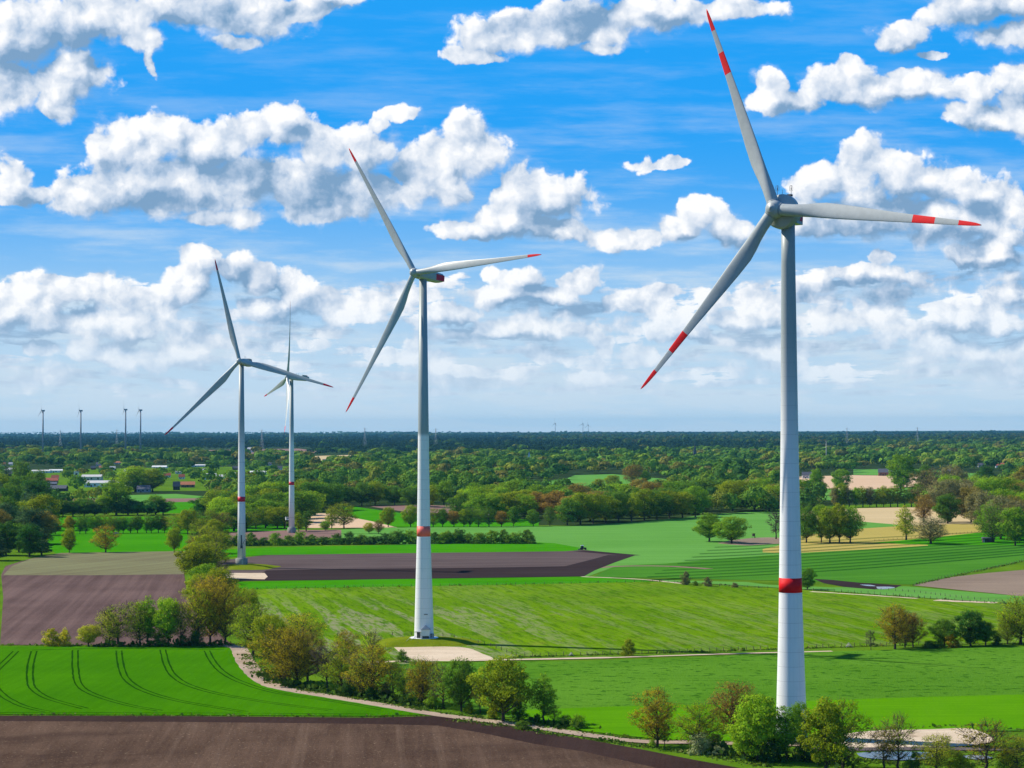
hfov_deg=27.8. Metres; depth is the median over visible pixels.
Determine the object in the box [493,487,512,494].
broadleaf tree
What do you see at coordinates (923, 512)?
budding tree
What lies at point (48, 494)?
broadleaf tree
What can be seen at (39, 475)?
broadleaf tree
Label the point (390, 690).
shrub
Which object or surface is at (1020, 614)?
budding tree
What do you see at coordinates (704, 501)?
broadleaf tree
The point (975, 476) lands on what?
budding tree
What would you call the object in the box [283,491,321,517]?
broadleaf tree
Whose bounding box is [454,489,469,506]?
broadleaf tree
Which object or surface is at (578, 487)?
broadleaf tree
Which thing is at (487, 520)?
budding tree
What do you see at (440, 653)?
hardstanding
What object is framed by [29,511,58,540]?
broadleaf tree
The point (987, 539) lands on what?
shed
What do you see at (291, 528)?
wind turbine
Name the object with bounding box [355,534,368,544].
shrub
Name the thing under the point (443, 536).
shrub
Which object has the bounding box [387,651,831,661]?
track
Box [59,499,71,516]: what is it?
broadleaf tree
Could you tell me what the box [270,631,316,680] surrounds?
budding tree
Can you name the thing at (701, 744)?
shrub
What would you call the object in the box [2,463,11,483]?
conifer tree
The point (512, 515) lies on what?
broadleaf tree
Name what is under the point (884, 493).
broadleaf tree
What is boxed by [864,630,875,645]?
shrub
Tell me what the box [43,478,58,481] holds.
house
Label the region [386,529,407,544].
shrub
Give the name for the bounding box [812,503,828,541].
broadleaf tree
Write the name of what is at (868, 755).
pond
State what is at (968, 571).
wire fence
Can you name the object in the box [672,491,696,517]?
broadleaf tree
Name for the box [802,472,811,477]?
house
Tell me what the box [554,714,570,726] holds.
shrub
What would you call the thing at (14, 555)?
grass
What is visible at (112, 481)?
conifer tree
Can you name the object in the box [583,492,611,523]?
broadleaf tree
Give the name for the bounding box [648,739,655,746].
shrub
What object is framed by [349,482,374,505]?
broadleaf tree
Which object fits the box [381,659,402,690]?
budding tree
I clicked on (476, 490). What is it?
broadleaf tree
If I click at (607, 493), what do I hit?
broadleaf tree
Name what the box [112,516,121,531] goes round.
budding tree
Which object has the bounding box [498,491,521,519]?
broadleaf tree
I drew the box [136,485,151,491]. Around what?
house
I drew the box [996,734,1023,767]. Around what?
budding tree
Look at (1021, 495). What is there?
broadleaf tree
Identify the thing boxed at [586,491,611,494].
broadleaf tree
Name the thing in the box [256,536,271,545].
shrub
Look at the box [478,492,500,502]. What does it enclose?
broadleaf tree
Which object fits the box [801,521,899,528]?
crop field
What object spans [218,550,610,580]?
ploughed field
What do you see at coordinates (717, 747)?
shrub
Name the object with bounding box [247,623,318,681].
budding tree
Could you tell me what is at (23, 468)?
broadleaf tree
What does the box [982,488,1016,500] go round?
broadleaf tree
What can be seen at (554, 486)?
broadleaf tree
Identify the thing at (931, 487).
budding tree
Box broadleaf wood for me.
[0,430,1023,513]
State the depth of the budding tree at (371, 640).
716.98 m
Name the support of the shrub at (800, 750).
on the grass at (14, 555)
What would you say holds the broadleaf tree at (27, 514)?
on the grass at (14, 555)
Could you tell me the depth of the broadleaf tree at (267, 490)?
1936.31 m
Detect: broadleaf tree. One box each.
[0,471,9,484]
[0,486,14,501]
[0,495,18,512]
[0,502,19,523]
[0,509,12,534]
[0,520,22,553]
[2,482,25,501]
[9,476,28,492]
[9,523,27,551]
[10,460,30,479]
[12,501,41,520]
[14,505,46,538]
[15,521,46,556]
[19,478,53,496]
[21,493,36,507]
[25,447,43,455]
[26,469,50,490]
[26,494,63,521]
[28,492,61,515]
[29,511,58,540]
[49,496,64,513]
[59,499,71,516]
[59,527,76,552]
[62,516,75,531]
[63,500,82,515]
[74,498,95,515]
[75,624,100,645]
[86,502,101,515]
[88,515,104,530]
[95,496,114,514]
[98,480,132,514]
[109,465,151,491]
[113,499,139,514]
[118,516,129,532]
[128,500,145,514]
[131,515,144,532]
[138,468,165,491]
[139,500,154,514]
[148,494,165,514]
[151,596,186,640]
[152,514,165,532]
[158,499,176,514]
[164,527,182,549]
[173,542,216,575]
[177,508,200,533]
[179,573,216,599]
[183,563,224,582]
[187,534,218,563]
[188,496,210,514]
[199,488,234,506]
[204,496,233,526]
[204,519,230,535]
[207,566,239,593]
[211,491,233,501]
[217,504,249,530]
[230,492,250,503]
[233,497,263,508]
[234,502,251,520]
[236,483,259,496]
[240,587,260,622]
[245,499,288,525]
[249,486,272,494]
[249,613,295,660]
[254,488,279,500]
[255,505,274,527]
[258,481,277,488]
[258,492,288,504]
[263,507,288,528]
[269,484,297,493]
[270,481,288,487]
[273,491,294,500]
[276,500,298,516]
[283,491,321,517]
[294,479,310,490]
[296,479,334,506]
[301,489,326,517]
[320,521,331,530]
[322,483,345,507]
[335,484,358,505]
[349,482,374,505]
[362,523,374,531]
[367,481,386,504]
[379,506,395,526]
[381,485,406,504]
[398,485,417,505]
[400,505,416,526]
[429,484,441,504]
[434,480,453,504]
[435,508,449,526]
[438,656,479,711]
[444,492,478,514]
[446,510,460,526]
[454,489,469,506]
[458,509,469,524]
[459,482,484,489]
[460,486,491,501]
[462,493,494,520]
[465,654,538,721]
[477,495,505,521]
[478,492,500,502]
[483,484,498,490]
[489,481,522,492]
[492,489,511,498]
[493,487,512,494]
[494,510,509,526]
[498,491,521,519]
[506,479,535,491]
[506,506,520,525]
[512,489,536,513]
[516,494,539,517]
[524,509,539,525]
[525,491,549,515]
[526,484,547,492]
[535,489,567,504]
[539,490,564,513]
[547,484,567,489]
[553,497,582,524]
[554,494,587,521]
[563,492,598,524]
[565,482,591,493]
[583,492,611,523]
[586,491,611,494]
[592,478,605,485]
[595,495,623,522]
[602,489,627,499]
[604,475,621,484]
[606,482,632,491]
[610,491,634,521]
[621,495,644,520]
[629,478,647,486]
[629,487,644,495]
[630,488,662,519]
[636,481,663,490]
[640,470,650,480]
[646,490,674,519]
[653,487,673,513]
[660,490,688,518]
[661,479,680,488]
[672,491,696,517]
[677,482,704,489]
[678,486,714,513]
[687,485,711,516]
[691,513,726,541]
[692,477,721,489]
[711,515,752,542]
[714,479,744,491]
[717,481,748,510]
[724,693,783,760]
[729,720,755,759]
[741,483,764,509]
[749,478,774,486]
[753,484,779,511]
[789,701,813,744]
[796,696,848,767]
[799,479,807,486]
[800,507,818,542]
[802,567,817,588]
[809,468,824,484]
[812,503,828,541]
[816,506,841,542]
[828,486,839,504]
[829,502,850,542]
[831,468,853,489]
[833,483,849,504]
[836,506,866,542]
[850,486,860,505]
[865,486,875,504]
[878,486,889,506]
[885,454,917,489]
[909,482,924,504]
[912,464,932,485]
[927,618,960,644]
[928,478,965,514]
[931,493,962,523]
[933,473,962,487]
[934,465,969,485]
[943,478,977,508]
[951,609,989,645]
[956,485,984,522]
[963,489,995,525]
[973,478,1011,494]
[977,465,996,477]
[977,476,1000,483]
[977,498,997,528]
[979,620,998,644]
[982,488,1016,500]
[983,493,1017,538]
[988,476,1023,492]
[995,506,1023,545]
[996,500,1023,531]
[1004,475,1023,485]
[1005,494,1023,503]
[1006,482,1023,494]
[1009,467,1023,480]
[1016,491,1023,500]
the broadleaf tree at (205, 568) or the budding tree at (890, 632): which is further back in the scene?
the broadleaf tree at (205, 568)
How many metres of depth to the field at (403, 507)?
2124.46 m
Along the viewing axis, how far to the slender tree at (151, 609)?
780.20 m
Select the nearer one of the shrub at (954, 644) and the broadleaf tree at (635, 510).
the shrub at (954, 644)
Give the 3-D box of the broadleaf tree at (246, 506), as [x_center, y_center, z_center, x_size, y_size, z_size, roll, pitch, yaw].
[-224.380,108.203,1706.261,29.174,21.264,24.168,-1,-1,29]
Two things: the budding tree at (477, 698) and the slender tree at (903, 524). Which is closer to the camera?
the budding tree at (477, 698)
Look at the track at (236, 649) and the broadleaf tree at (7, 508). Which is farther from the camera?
the broadleaf tree at (7, 508)
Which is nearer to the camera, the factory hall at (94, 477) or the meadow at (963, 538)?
the meadow at (963, 538)
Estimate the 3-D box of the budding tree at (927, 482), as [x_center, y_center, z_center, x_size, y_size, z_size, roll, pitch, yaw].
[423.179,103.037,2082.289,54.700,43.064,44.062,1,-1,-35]
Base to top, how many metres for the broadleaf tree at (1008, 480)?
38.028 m
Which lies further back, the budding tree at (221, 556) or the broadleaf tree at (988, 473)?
the broadleaf tree at (988, 473)
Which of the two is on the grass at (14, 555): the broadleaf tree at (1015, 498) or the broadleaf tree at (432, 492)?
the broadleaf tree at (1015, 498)
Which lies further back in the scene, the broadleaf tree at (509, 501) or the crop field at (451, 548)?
the broadleaf tree at (509, 501)
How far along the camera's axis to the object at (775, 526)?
1502.12 m
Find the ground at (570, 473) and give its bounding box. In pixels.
[0,430,1023,524]
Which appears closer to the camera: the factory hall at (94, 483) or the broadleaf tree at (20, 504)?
the broadleaf tree at (20, 504)
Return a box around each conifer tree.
[0,533,11,557]
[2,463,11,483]
[20,485,32,501]
[32,528,53,554]
[44,506,61,530]
[108,474,116,487]
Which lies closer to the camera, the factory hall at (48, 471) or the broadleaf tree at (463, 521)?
the broadleaf tree at (463, 521)
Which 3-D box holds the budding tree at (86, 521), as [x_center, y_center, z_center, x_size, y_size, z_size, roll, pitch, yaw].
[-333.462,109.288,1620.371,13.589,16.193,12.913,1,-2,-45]
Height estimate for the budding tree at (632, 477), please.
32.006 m
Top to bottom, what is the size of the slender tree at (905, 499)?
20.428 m
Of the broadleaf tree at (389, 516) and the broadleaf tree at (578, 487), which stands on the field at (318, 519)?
the broadleaf tree at (389, 516)
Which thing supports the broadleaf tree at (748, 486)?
on the ground at (570, 473)
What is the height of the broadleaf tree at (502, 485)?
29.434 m
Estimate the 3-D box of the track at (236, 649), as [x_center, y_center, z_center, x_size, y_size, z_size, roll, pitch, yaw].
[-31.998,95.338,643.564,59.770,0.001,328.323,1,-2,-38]
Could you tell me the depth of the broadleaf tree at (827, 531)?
1447.21 m
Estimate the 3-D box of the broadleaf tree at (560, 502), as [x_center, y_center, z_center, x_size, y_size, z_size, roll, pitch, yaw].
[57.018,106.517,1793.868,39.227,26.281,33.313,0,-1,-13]
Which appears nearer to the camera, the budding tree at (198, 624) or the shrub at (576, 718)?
the shrub at (576, 718)
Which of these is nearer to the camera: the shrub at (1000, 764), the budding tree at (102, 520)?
the shrub at (1000, 764)
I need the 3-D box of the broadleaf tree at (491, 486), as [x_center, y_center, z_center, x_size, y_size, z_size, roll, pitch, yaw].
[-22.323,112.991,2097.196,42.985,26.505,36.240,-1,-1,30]
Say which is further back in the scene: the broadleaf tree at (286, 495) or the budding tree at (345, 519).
the broadleaf tree at (286, 495)
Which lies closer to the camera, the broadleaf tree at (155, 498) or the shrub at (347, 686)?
the shrub at (347, 686)
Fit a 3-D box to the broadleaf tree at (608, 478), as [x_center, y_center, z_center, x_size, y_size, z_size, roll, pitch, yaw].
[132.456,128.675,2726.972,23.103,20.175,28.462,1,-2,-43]
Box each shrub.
[40,628,63,646]
[59,627,71,645]
[151,633,168,646]
[178,634,190,645]
[188,630,203,646]
[221,534,234,545]
[232,533,246,545]
[246,532,258,545]
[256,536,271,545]
[266,532,283,545]
[279,535,297,544]
[292,530,307,544]
[304,534,319,544]
[317,536,330,544]
[327,533,345,544]
[340,531,357,544]
[342,672,355,695]
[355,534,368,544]
[363,535,382,544]
[364,685,380,698]
[377,532,393,544]
[380,682,393,697]
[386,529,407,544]
[396,649,410,662]
[401,529,416,543]
[423,692,441,708]
[431,532,440,543]
[435,532,453,543]
[440,530,454,543]
[449,529,464,543]
[453,529,465,542]
[462,532,474,543]
[463,702,474,713]
[472,532,486,543]
[479,530,502,543]
[487,703,501,718]
[496,529,511,543]
[505,532,522,543]
[510,702,528,720]
[514,720,531,729]
[518,529,536,543]
[532,713,543,723]
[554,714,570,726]
[570,714,588,728]
[619,639,635,655]
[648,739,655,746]
[680,571,690,584]
[686,731,711,754]
[703,577,712,586]
[707,734,727,749]
[712,745,726,755]
[758,738,788,762]
[792,734,815,760]
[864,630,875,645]
[902,749,921,767]
[922,640,938,648]
[935,639,945,648]
[945,633,963,647]
[946,750,975,767]
[991,634,1002,644]
[992,753,1019,767]
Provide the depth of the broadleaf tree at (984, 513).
1541.75 m
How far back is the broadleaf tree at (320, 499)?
1879.83 m
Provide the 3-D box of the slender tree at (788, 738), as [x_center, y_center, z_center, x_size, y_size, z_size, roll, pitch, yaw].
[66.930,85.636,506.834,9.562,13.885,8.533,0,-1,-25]
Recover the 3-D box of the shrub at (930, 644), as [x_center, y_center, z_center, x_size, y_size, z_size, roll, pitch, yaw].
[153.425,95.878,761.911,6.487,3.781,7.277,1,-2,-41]
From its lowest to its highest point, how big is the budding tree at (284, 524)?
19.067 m
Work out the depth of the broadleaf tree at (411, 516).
1707.35 m
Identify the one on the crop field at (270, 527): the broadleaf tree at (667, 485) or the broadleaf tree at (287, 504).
the broadleaf tree at (287, 504)
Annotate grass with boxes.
[0,503,1023,767]
[1,560,1023,731]
[10,653,1023,767]
[763,542,927,552]
[801,523,980,542]
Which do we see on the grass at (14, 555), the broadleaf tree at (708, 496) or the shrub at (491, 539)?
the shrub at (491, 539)
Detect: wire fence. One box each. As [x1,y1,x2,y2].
[247,579,658,588]
[337,632,509,652]
[516,645,760,656]
[805,588,1008,602]
[809,641,925,647]
[874,587,1002,600]
[915,559,1021,583]
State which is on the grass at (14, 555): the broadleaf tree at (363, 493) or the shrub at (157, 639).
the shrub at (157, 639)
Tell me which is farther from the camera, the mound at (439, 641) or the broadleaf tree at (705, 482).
the broadleaf tree at (705, 482)
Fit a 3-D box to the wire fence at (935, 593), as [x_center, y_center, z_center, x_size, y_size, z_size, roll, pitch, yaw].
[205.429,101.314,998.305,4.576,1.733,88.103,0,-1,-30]
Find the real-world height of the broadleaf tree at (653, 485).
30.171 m
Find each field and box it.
[0,559,234,644]
[0,646,424,715]
[0,721,654,767]
[4,551,184,574]
[30,466,297,492]
[48,532,187,553]
[51,516,228,534]
[66,494,205,505]
[150,498,198,501]
[160,502,200,512]
[209,449,315,453]
[217,542,583,556]
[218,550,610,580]
[220,530,340,541]
[224,524,297,531]
[239,555,634,579]
[307,513,393,527]
[315,455,350,459]
[341,510,829,576]
[344,507,538,527]
[371,505,459,512]
[374,646,1023,730]
[541,474,665,486]
[594,545,1023,584]
[799,475,942,489]
[800,507,976,525]
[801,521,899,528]
[820,488,916,499]
[853,469,975,476]
[916,570,1023,595]
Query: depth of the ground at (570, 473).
3438.20 m
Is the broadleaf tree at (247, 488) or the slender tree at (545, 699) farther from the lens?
the broadleaf tree at (247, 488)
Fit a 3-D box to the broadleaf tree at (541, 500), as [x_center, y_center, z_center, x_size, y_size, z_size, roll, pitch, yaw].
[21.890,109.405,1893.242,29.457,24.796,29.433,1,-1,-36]
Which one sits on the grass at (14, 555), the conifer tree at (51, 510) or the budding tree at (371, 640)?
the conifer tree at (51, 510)
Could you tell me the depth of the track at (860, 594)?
1003.78 m
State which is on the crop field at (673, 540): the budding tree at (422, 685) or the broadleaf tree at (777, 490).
the broadleaf tree at (777, 490)
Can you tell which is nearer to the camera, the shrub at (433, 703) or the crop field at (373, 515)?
the shrub at (433, 703)
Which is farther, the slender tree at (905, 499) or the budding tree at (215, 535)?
the slender tree at (905, 499)
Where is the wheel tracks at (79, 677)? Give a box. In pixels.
[0,648,382,713]
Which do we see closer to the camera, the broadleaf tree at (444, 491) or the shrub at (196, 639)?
the shrub at (196, 639)
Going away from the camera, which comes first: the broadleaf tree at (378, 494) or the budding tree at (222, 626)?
the budding tree at (222, 626)
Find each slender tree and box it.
[132,595,159,639]
[295,512,304,530]
[301,511,312,530]
[527,672,558,722]
[771,705,804,759]
[844,485,853,506]
[854,486,868,506]
[872,487,884,506]
[886,486,894,506]
[892,485,902,506]
[892,505,916,539]
[898,487,909,504]
[905,486,914,506]
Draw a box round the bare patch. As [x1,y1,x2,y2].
[720,537,779,544]
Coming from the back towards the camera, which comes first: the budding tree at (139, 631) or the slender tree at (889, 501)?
the slender tree at (889, 501)
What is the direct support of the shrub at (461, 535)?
on the grass at (14, 555)
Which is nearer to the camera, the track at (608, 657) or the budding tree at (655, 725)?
the budding tree at (655, 725)
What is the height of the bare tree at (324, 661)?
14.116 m
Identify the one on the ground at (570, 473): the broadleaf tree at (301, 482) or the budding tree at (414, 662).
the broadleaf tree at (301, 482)
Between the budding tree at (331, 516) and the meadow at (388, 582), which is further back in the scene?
the budding tree at (331, 516)
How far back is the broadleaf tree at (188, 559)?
1114.28 m
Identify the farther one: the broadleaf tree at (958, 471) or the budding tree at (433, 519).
the broadleaf tree at (958, 471)
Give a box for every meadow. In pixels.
[236,577,655,588]
[507,694,1023,740]
[663,580,1023,603]
[877,533,1023,545]
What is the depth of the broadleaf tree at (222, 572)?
953.95 m
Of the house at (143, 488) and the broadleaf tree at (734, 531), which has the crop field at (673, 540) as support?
the broadleaf tree at (734, 531)
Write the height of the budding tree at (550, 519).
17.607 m
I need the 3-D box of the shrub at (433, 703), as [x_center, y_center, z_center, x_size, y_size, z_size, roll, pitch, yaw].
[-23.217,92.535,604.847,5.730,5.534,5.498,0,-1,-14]
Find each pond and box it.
[857,751,930,759]
[965,755,990,758]
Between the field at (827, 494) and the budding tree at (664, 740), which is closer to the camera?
the budding tree at (664, 740)
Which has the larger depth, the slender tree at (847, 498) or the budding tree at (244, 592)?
the slender tree at (847, 498)
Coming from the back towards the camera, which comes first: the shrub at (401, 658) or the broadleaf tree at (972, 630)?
the broadleaf tree at (972, 630)
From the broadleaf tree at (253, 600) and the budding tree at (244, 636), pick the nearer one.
the budding tree at (244, 636)
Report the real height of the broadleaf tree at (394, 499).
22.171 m
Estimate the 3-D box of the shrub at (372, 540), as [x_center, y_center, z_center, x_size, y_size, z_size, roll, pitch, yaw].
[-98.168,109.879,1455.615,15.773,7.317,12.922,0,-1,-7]
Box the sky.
[0,0,1023,433]
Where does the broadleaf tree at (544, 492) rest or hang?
on the ground at (570, 473)
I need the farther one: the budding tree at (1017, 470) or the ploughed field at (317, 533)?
the budding tree at (1017, 470)
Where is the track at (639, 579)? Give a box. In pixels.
[582,576,681,583]
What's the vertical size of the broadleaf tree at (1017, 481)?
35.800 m
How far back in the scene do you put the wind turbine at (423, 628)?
787.20 m
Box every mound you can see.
[215,564,280,569]
[374,636,481,646]
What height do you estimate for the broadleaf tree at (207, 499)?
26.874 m
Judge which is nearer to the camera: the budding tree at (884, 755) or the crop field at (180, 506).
the budding tree at (884, 755)
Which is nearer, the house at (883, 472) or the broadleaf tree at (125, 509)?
the broadleaf tree at (125, 509)
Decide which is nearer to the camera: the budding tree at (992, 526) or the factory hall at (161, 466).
the budding tree at (992, 526)
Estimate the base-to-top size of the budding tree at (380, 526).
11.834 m
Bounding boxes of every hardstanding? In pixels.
[227,573,267,578]
[394,647,492,659]
[841,728,991,746]
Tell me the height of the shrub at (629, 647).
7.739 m
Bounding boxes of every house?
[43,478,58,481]
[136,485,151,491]
[173,481,179,489]
[178,474,184,478]
[180,481,194,487]
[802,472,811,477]
[878,469,892,475]
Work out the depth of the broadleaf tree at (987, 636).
770.34 m
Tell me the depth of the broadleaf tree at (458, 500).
1858.15 m
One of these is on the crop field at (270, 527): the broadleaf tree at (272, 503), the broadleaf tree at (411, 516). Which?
the broadleaf tree at (272, 503)
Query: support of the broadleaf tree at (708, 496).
on the ground at (570, 473)
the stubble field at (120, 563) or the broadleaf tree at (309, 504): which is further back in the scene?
the broadleaf tree at (309, 504)
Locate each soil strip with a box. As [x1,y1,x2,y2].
[602,565,713,568]
[815,579,900,588]
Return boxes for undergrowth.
[93,638,867,767]
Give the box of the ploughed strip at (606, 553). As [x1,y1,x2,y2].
[577,550,633,555]
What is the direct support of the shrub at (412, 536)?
on the grass at (14, 555)
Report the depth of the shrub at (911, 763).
492.27 m
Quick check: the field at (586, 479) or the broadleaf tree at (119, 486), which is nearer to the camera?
the broadleaf tree at (119, 486)
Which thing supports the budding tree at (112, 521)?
on the grass at (14, 555)
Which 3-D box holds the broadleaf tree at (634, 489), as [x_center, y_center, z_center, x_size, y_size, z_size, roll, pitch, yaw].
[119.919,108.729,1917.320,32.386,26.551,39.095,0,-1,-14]
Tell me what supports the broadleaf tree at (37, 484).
on the grass at (14, 555)
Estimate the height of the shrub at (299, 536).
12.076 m
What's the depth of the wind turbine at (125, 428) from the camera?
6200.69 m
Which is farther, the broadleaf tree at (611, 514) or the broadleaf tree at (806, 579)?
the broadleaf tree at (611, 514)
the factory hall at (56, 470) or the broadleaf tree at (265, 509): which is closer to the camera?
the broadleaf tree at (265, 509)
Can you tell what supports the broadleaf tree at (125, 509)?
on the grass at (14, 555)
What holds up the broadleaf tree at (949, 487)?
on the stubble field at (881, 515)
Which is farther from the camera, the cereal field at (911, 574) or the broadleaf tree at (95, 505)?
the broadleaf tree at (95, 505)
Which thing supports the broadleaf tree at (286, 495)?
on the ground at (570, 473)
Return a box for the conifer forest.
[0,430,1023,452]
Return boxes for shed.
[981,537,994,541]
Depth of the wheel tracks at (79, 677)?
654.75 m
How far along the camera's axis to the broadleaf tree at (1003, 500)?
1486.42 m
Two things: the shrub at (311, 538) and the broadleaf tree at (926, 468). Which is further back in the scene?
the broadleaf tree at (926, 468)
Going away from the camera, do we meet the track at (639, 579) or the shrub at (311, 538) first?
the track at (639, 579)
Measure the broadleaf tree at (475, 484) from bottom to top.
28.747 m
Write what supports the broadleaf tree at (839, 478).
on the field at (827, 494)
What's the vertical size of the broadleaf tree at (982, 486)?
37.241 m
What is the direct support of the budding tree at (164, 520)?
on the grass at (14, 555)
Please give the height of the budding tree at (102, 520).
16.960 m
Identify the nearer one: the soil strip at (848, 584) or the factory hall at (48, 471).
the soil strip at (848, 584)
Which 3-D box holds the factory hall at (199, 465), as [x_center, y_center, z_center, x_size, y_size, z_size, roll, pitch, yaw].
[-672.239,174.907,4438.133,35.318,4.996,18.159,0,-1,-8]
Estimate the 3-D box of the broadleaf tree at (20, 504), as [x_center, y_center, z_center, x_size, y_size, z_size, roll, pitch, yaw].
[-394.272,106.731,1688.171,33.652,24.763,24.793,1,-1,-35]
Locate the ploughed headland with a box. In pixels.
[0,716,736,767]
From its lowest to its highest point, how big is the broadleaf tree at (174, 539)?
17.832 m
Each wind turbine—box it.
[38,409,44,451]
[77,410,82,448]
[122,400,126,448]
[137,402,141,448]
[165,260,331,564]
[265,331,308,532]
[346,149,541,638]
[641,9,980,740]
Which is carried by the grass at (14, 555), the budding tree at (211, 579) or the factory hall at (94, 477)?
the budding tree at (211, 579)
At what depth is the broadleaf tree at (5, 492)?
1805.93 m
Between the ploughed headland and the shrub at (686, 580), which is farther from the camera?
the shrub at (686, 580)
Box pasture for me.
[230,582,1023,665]
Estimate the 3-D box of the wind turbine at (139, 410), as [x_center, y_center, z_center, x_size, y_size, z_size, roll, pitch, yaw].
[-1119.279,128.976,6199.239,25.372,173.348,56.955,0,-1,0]
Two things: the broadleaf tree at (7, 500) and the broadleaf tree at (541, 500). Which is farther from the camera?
the broadleaf tree at (541, 500)
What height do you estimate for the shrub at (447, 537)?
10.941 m
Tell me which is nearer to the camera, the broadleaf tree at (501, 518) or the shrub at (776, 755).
the shrub at (776, 755)
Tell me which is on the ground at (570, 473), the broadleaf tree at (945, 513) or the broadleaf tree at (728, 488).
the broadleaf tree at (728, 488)
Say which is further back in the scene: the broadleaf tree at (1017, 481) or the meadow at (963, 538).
the broadleaf tree at (1017, 481)
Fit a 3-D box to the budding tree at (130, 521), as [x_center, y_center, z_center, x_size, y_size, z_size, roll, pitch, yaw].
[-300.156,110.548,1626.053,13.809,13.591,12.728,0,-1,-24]
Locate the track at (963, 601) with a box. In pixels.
[933,599,997,602]
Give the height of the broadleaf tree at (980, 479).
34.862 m
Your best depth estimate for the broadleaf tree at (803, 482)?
2051.05 m
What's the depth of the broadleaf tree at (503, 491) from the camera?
1906.61 m
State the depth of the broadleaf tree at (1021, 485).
1874.26 m
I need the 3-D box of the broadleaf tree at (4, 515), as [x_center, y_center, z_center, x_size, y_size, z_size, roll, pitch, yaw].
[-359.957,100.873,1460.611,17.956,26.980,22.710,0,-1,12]
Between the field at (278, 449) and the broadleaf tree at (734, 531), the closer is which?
the broadleaf tree at (734, 531)
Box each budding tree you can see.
[54,519,61,533]
[72,515,86,531]
[79,514,94,533]
[88,525,121,551]
[93,600,137,643]
[95,610,123,640]
[99,514,111,530]
[107,517,117,532]
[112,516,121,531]
[121,598,156,643]
[122,517,136,532]
[141,514,152,532]
[146,516,157,532]
[160,516,172,532]
[165,513,183,532]
[169,600,194,639]
[178,583,219,640]
[183,579,231,641]
[184,535,199,544]
[188,517,210,535]
[189,510,209,528]
[189,573,239,613]
[191,525,225,543]
[196,540,231,572]
[202,581,250,643]
[203,531,235,557]
[204,509,223,521]
[211,512,236,528]
[224,584,260,637]
[225,600,276,655]
[237,509,261,530]
[247,507,268,528]
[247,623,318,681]
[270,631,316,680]
[276,507,294,527]
[283,612,327,647]
[286,629,333,681]
[319,645,359,685]
[325,505,341,528]
[329,629,363,664]
[330,501,358,527]
[340,643,398,693]
[344,655,369,692]
[361,629,382,657]
[373,520,383,533]
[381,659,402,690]
[389,666,412,695]
[401,656,431,700]
[404,656,441,701]
[426,663,459,708]
[430,509,440,526]
[464,506,477,526]
[470,508,484,526]
[471,678,484,713]
[482,507,495,526]
[543,506,556,525]
[547,705,561,720]
[621,463,644,481]
[626,685,683,745]
[659,720,669,746]
[669,700,729,748]
[707,678,759,738]
[817,696,872,767]
[864,724,903,767]
[870,711,920,767]
[872,602,915,648]
[890,611,920,647]
[906,465,944,495]
[906,612,928,646]
[909,493,937,519]
[909,515,947,543]
[914,733,957,767]
[922,478,944,505]
[951,717,1021,767]
[965,474,988,481]
[972,503,1006,541]
[992,613,1021,643]
[993,592,1023,643]
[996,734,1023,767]
[1010,464,1023,477]
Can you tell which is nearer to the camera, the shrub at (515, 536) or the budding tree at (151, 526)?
the shrub at (515, 536)
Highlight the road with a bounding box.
[813,747,1023,750]
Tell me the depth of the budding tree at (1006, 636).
774.50 m
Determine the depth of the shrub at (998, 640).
773.04 m
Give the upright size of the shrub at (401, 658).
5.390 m
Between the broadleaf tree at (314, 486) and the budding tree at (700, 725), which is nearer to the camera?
the budding tree at (700, 725)
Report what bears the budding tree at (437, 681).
on the grass at (14, 555)
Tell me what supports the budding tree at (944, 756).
on the grass at (14, 555)
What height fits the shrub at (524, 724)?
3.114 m
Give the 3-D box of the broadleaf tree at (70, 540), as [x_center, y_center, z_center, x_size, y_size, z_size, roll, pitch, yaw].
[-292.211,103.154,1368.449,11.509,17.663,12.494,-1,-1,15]
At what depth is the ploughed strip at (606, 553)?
1338.01 m
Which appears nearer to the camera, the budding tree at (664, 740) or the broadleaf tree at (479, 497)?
the budding tree at (664, 740)
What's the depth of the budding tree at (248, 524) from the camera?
1656.33 m
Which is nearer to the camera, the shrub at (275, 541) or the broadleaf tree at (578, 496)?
the shrub at (275, 541)
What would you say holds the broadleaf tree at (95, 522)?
on the grass at (14, 555)
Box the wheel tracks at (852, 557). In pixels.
[647,531,1023,579]
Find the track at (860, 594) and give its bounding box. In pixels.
[810,591,915,598]
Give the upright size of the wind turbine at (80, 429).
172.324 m
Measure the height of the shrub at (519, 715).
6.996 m
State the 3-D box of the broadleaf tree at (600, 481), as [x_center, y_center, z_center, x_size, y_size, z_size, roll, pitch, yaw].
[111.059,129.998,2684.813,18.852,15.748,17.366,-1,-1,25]
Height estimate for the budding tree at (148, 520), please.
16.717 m
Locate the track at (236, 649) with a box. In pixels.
[207,644,798,745]
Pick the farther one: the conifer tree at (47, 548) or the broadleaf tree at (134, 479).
the broadleaf tree at (134, 479)
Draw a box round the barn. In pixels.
[48,485,67,490]
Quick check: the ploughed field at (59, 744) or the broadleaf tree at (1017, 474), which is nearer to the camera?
the ploughed field at (59, 744)
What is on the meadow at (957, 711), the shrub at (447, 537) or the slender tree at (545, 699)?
the slender tree at (545, 699)
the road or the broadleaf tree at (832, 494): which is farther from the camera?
the broadleaf tree at (832, 494)
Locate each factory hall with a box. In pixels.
[32,470,51,472]
[49,469,62,472]
[81,474,102,480]
[84,480,109,486]
[152,465,167,467]
[191,464,205,466]
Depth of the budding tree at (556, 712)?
571.10 m
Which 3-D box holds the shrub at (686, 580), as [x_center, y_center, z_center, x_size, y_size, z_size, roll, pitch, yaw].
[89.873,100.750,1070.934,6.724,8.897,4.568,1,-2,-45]

